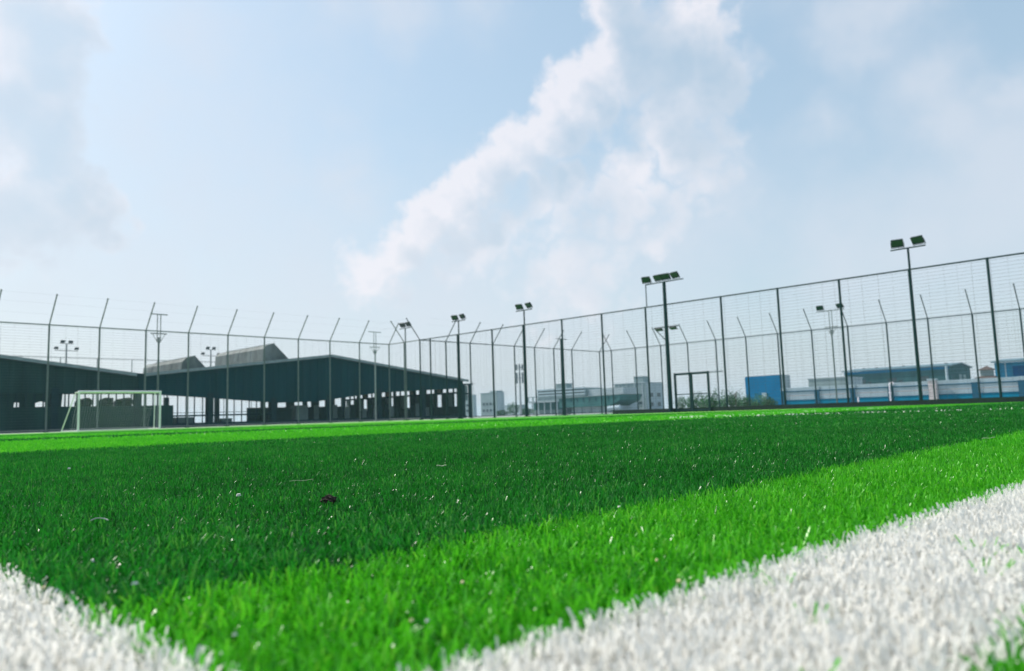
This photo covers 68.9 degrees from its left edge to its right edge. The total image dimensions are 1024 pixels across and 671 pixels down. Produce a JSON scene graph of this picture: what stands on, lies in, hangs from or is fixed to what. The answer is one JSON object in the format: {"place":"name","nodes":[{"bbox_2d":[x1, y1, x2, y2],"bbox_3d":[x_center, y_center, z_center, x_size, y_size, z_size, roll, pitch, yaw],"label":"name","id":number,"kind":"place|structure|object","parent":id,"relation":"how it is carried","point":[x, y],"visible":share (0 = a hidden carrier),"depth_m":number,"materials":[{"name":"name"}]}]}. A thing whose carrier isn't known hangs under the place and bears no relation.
{"place":"outdoors","nodes":[
{"label":"outdoors","id":0,"kind":"place"},
{"bbox_2d":[0,354,472,432],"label":"open hall","id":1,"kind":"structure","parent":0,"point":[344,380],"depth_m":72.92,"materials":[{"name":"metal"}]},
{"bbox_2d":[143,355,204,372],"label":"roof cowl","id":2,"kind":"object","parent":1,"relation":"on","point":[178,365],"visible":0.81,"depth_m":71.61,"materials":[{"name":"grey metal"}]},
{"bbox_2d":[215,343,287,365],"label":"roof cowl","id":3,"kind":"object","parent":1,"relation":"on","point":[273,349],"visible":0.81,"depth_m":78.11,"materials":[{"name":"grey metal"}]},
{"bbox_2d":[0,413,607,433],"bbox_3d":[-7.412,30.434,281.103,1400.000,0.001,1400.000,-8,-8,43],"label":"ground","id":4,"kind":"structure","parent":0,"point":[356,421],"depth_m":71.86,"materials":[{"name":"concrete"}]},
{"bbox_2d":[54,340,78,405],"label":"floodlight mast","id":5,"kind":"object","parent":4,"relation":"on","point":[63,342],"visible":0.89,"depth_m":93.47,"materials":[{"name":"grey metal"}]},
{"bbox_2d":[17,356,277,417],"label":"ball stop fence","id":6,"kind":"object","parent":4,"relation":"on","point":[118,359],"visible":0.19,"depth_m":95.51,"materials":[{"name":"grey metal"}]},
{"bbox_2d":[150,313,167,427],"bbox_3d":[-21.931,2.191,46.247,0.264,7.132,1.040,-8,-8,43],"label":"floodlight mast","id":7,"kind":"object","parent":4,"relation":"on","point":[158,338],"visible":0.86,"depth_m":46.27,"materials":[{"name":"grey metal"}]},
{"bbox_2d":[0,289,398,432],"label":"ball stop fence","id":8,"kind":"object","parent":4,"relation":"on","point":[187,374],"visible":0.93,"depth_m":47.12,"materials":[{"name":"grey metal"}]},
{"bbox_2d":[201,347,218,366],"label":"floodlight mast","id":9,"kind":"object","parent":4,"relation":"on","point":[203,353],"visible":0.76,"depth_m":106.88,"materials":[{"name":"grey metal"}]},
{"bbox_2d":[368,331,380,420],"bbox_3d":[-10.646,3.170,58.107,0.264,6.982,1.200,-8,-8,43],"label":"floodlight mast","id":10,"kind":"object","parent":4,"relation":"on","point":[374,352],"visible":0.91,"depth_m":58.16,"materials":[{"name":"grey metal"}]},
{"bbox_2d":[380,320,420,419],"bbox_3d":[-8.673,2.703,56.972,3.800,7.642,1.400,-8,-8,43],"label":"ball stop fence","id":11,"kind":"object","parent":4,"relation":"on","point":[403,342],"visible":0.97,"depth_m":57.22,"materials":[{"name":"grey metal"}]},
{"bbox_2d":[399,322,411,419],"bbox_3d":[-8.168,2.732,57.505,1.400,7.565,0.372,-8,-8,43],"label":"floodlight mast","id":12,"kind":"object","parent":4,"relation":"on","point":[402,325],"visible":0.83,"depth_m":57.53,"materials":[{"name":"grey metal"}]},
{"bbox_2d":[451,313,465,418],"bbox_3d":[-3.742,2.194,53.341,1.401,7.465,0.419,-8,-8,43],"label":"floodlight mast","id":13,"kind":"object","parent":4,"relation":"on","point":[455,317],"visible":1,"depth_m":53.36,"materials":[{"name":"metal"}]},
{"bbox_2d":[496,410,508,414],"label":"bush","id":14,"kind":"object","parent":4,"relation":"on","point":[500,411],"visible":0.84,"depth_m":177.13,"materials":[{"name":"green plant"}]},
{"bbox_2d":[507,401,519,414],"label":"bush","id":15,"kind":"object","parent":4,"relation":"on","point":[510,409],"visible":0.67,"depth_m":174.96,"materials":[{"name":"green plant"}]},
{"bbox_2d":[421,320,608,418],"bbox_3d":[1.308,3.119,63.874,1.400,7.642,22.590,-8,-8,43],"label":"ball stop fence","id":16,"kind":"object","parent":4,"relation":"on","point":[515,396],"visible":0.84,"depth_m":63.58,"materials":[{"name":"metal"}]},
{"bbox_2d":[516,364,523,415],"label":"antenna pole","id":17,"kind":"object","parent":4,"relation":"on","point":[520,384],"visible":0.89,"depth_m":160.35,"materials":[{"name":"grey metal"}]},
{"bbox_2d":[515,302,532,416],"bbox_3d":[0.898,1.578,48.977,1.441,7.465,0.419,-8,-8,43],"label":"floodlight mast","id":18,"kind":"object","parent":4,"relation":"on","point":[528,305],"visible":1,"depth_m":49.02,"materials":[{"name":"metal"}]},
{"bbox_2d":[522,407,534,414],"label":"bush","id":19,"kind":"object","parent":4,"relation":"on","point":[529,410],"visible":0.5,"depth_m":171.72,"materials":[{"name":"green plant"}]},
{"bbox_2d":[555,338,569,414],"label":"floodlight mast","id":20,"kind":"object","parent":4,"relation":"on","point":[562,376],"visible":0.59,"depth_m":67.62,"materials":[{"name":"metal"}]},
{"bbox_2d":[641,271,682,412],"bbox_3d":[8.495,0.390,41.338,2.675,7.715,0.528,-8,-8,43],"label":"floodlight mast","id":21,"kind":"object","parent":4,"relation":"on","point":[661,277],"visible":0.99,"depth_m":41.26,"materials":[{"name":"metal"}]},
{"bbox_2d":[674,395,686,407],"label":"green shrub","id":22,"kind":"object","parent":4,"relation":"on","point":[679,406],"visible":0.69,"depth_m":76.18,"materials":[{"name":"green plant"}]},
{"bbox_2d":[697,396,707,406],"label":"green shrub","id":23,"kind":"object","parent":4,"relation":"on","point":[702,402],"visible":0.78,"depth_m":73.81,"materials":[{"name":"green plant"}]},
{"bbox_2d":[711,397,717,406],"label":"green shrub","id":24,"kind":"object","parent":4,"relation":"on","point":[713,402],"visible":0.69,"depth_m":72.25,"materials":[{"name":"green plant"}]},
{"bbox_2d":[406,252,1023,419],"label":"ball stop fence","id":25,"kind":"object","parent":4,"relation":"on","point":[999,399],"visible":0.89,"depth_m":36.95,"materials":[{"name":"metal"}]},
{"bbox_2d":[673,371,722,411],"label":"gate","id":26,"kind":"structure","parent":25,"relation":"attached to","point":[692,393],"depth_m":40.05,"materials":[{"name":"metal"}]},
{"bbox_2d":[711,385,718,402],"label":"young conifer","id":27,"kind":"object","parent":4,"relation":"on","point":[714,394],"visible":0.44,"depth_m":93.18,"materials":[{"name":"green plant"}]},
{"bbox_2d":[725,395,739,405],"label":"green shrub","id":28,"kind":"object","parent":4,"relation":"on","point":[733,401],"visible":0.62,"depth_m":71.64,"materials":[{"name":"green plant"}]},
{"bbox_2d":[743,395,752,405],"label":"green shrub","id":29,"kind":"object","parent":4,"relation":"on","point":[746,403],"visible":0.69,"depth_m":70.06,"materials":[{"name":"green plant"}]},
{"bbox_2d":[754,392,765,405],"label":"green shrub","id":30,"kind":"object","parent":4,"relation":"on","point":[759,400],"visible":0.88,"depth_m":70.32,"materials":[{"name":"green plant"}]},
{"bbox_2d":[761,394,772,404],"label":"green shrub","id":31,"kind":"object","parent":4,"relation":"on","point":[767,400],"visible":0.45,"depth_m":74.27,"materials":[{"name":"green plant"}]},
{"bbox_2d":[762,398,777,404],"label":"round bush","id":32,"kind":"object","parent":4,"relation":"on","point":[771,403],"visible":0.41,"depth_m":76.20,"materials":[{"name":"green plant"}]},
{"bbox_2d":[599,283,1023,412],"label":"ball stop fence","id":33,"kind":"object","parent":4,"relation":"on","point":[887,342],"visible":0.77,"depth_m":57.80,"materials":[{"name":"metal"}]},
{"bbox_2d":[816,303,843,402],"bbox_3d":[24.552,1.494,56.980,2.101,7.815,0.419,-8,-8,43],"label":"floodlight mast","id":34,"kind":"object","parent":4,"relation":"on","point":[821,307],"visible":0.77,"depth_m":57.01,"materials":[{"name":"grey metal"}]},
{"bbox_2d":[842,362,972,383],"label":"long factory","id":35,"kind":"structure","parent":4,"relation":"on","point":[910,377],"depth_m":184.39,"materials":[{"name":"blue paint"}]},
{"bbox_2d":[890,235,925,399],"bbox_3d":[17.828,-0.671,33.053,1.441,7.465,0.419,-8,-8,43],"label":"floodlight mast","id":36,"kind":"object","parent":4,"relation":"on","point":[916,240],"visible":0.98,"depth_m":33.23,"materials":[{"name":"metal"}]},
{"bbox_2d":[927,378,938,399],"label":"gate pier","id":37,"kind":"structure","parent":4,"relation":"on","point":[930,387],"depth_m":71.11,"materials":[{"name":"white concrete"}]},
{"bbox_2d":[465,395,476,415],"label":"hazy low house","id":38,"kind":"structure","parent":0,"point":[474,409],"depth_m":303.63,"materials":[{"name":"grey concrete"}]},
{"bbox_2d":[480,391,504,415],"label":"hazy block","id":39,"kind":"structure","parent":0,"point":[486,404],"depth_m":268.16,"materials":[{"name":"grey concrete"}]},
{"bbox_2d":[0,403,1021,665],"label":"pitch","id":40,"kind":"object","parent":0,"point":[430,425],"visible":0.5,"depth_m":36.22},
{"bbox_2d":[61,391,161,431],"bbox_3d":[-21.706,4.096,40.551,1.590,2.120,4.534,-8,-8,43],"label":"football goal","id":41,"kind":"object","parent":40,"relation":"on","point":[79,409],"visible":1,"depth_m":40.59,"materials":[{"name":"white metal"}]},
{"bbox_2d":[0,402,1023,621],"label":"dark turf","id":42,"kind":"structure","parent":40,"relation":"on","point":[184,515],"depth_m":1.19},
{"bbox_2d":[320,494,336,504],"bbox_3d":[-0.232,0.207,0.942,0.017,0.014,0.022,-4,-7,20],"label":"soil clod","id":43,"kind":"object","parent":42,"relation":"on","point":[330,498],"visible":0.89,"depth_m":0.94,"materials":[{"name":"brown soil"}]},
{"bbox_2d":[0,402,1023,670],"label":"light turf","id":44,"kind":"structure","parent":40,"relation":"on","point":[528,578],"depth_m":0.51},
{"bbox_2d":[0,407,1023,670],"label":"field line marking","id":45,"kind":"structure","parent":40,"relation":"on","point":[922,593],"depth_m":0.37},
{"bbox_2d":[0,0,1023,422],"label":"sky","id":46,"kind":"structure","parent":0,"point":[423,162],"materials":[{"name":"blue"}]},
{"bbox_2d":[505,404,528,414],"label":"hazy warehouse","id":47,"kind":"structure","parent":0,"point":[523,407],"depth_m":314.49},
{"bbox_2d":[464,413,612,418],"bbox_3d":[19.824,4.409,46.043,50.900,0.001,21.400,-8,-8,43],"label":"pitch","id":48,"kind":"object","parent":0,"point":[560,415],"visible":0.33,"depth_m":55.46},
{"bbox_2d":[528,396,561,414],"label":"building","id":49,"kind":"structure","parent":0,"point":[549,404],"depth_m":186.64,"materials":[{"name":"grey concrete"}]},
{"bbox_2d":[537,383,638,409],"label":"banded block","id":50,"kind":"structure","parent":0,"point":[587,390],"depth_m":203.13,"materials":[{"name":"grey concrete"}]},
{"bbox_2d":[558,394,640,413],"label":"green market hall","id":51,"kind":"structure","parent":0,"point":[596,399],"depth_m":168.31,"materials":[{"name":"metal"}]},
{"bbox_2d":[614,376,662,408],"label":"grey block","id":52,"kind":"structure","parent":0,"point":[645,399],"depth_m":207.98,"materials":[{"name":"grey concrete"}]},
{"bbox_2d":[745,375,790,404],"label":"blue box building","id":53,"kind":"structure","parent":0,"point":[760,387],"depth_m":116.62,"materials":[{"name":"paint"}]},
{"bbox_2d":[807,376,862,386],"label":"pale block","id":54,"kind":"structure","parent":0,"point":[839,382],"depth_m":147.71,"materials":[{"name":"grey concrete"}]},
{"bbox_2d":[780,376,1023,404],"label":"compound wall","id":55,"kind":"structure","parent":0,"point":[806,396],"depth_m":73.33,"materials":[{"name":"teal paint"}]},
{"bbox_2d":[973,366,997,378],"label":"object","id":56,"kind":"structure","parent":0,"point":[985,371],"depth_m":119.57,"materials":[{"name":"grey tile"}]},
{"bbox_2d":[991,358,1023,376],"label":"blue shed","id":57,"kind":"structure","parent":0,"point":[1007,365],"depth_m":126.49,"materials":[{"name":"blue metal"}]}
]}

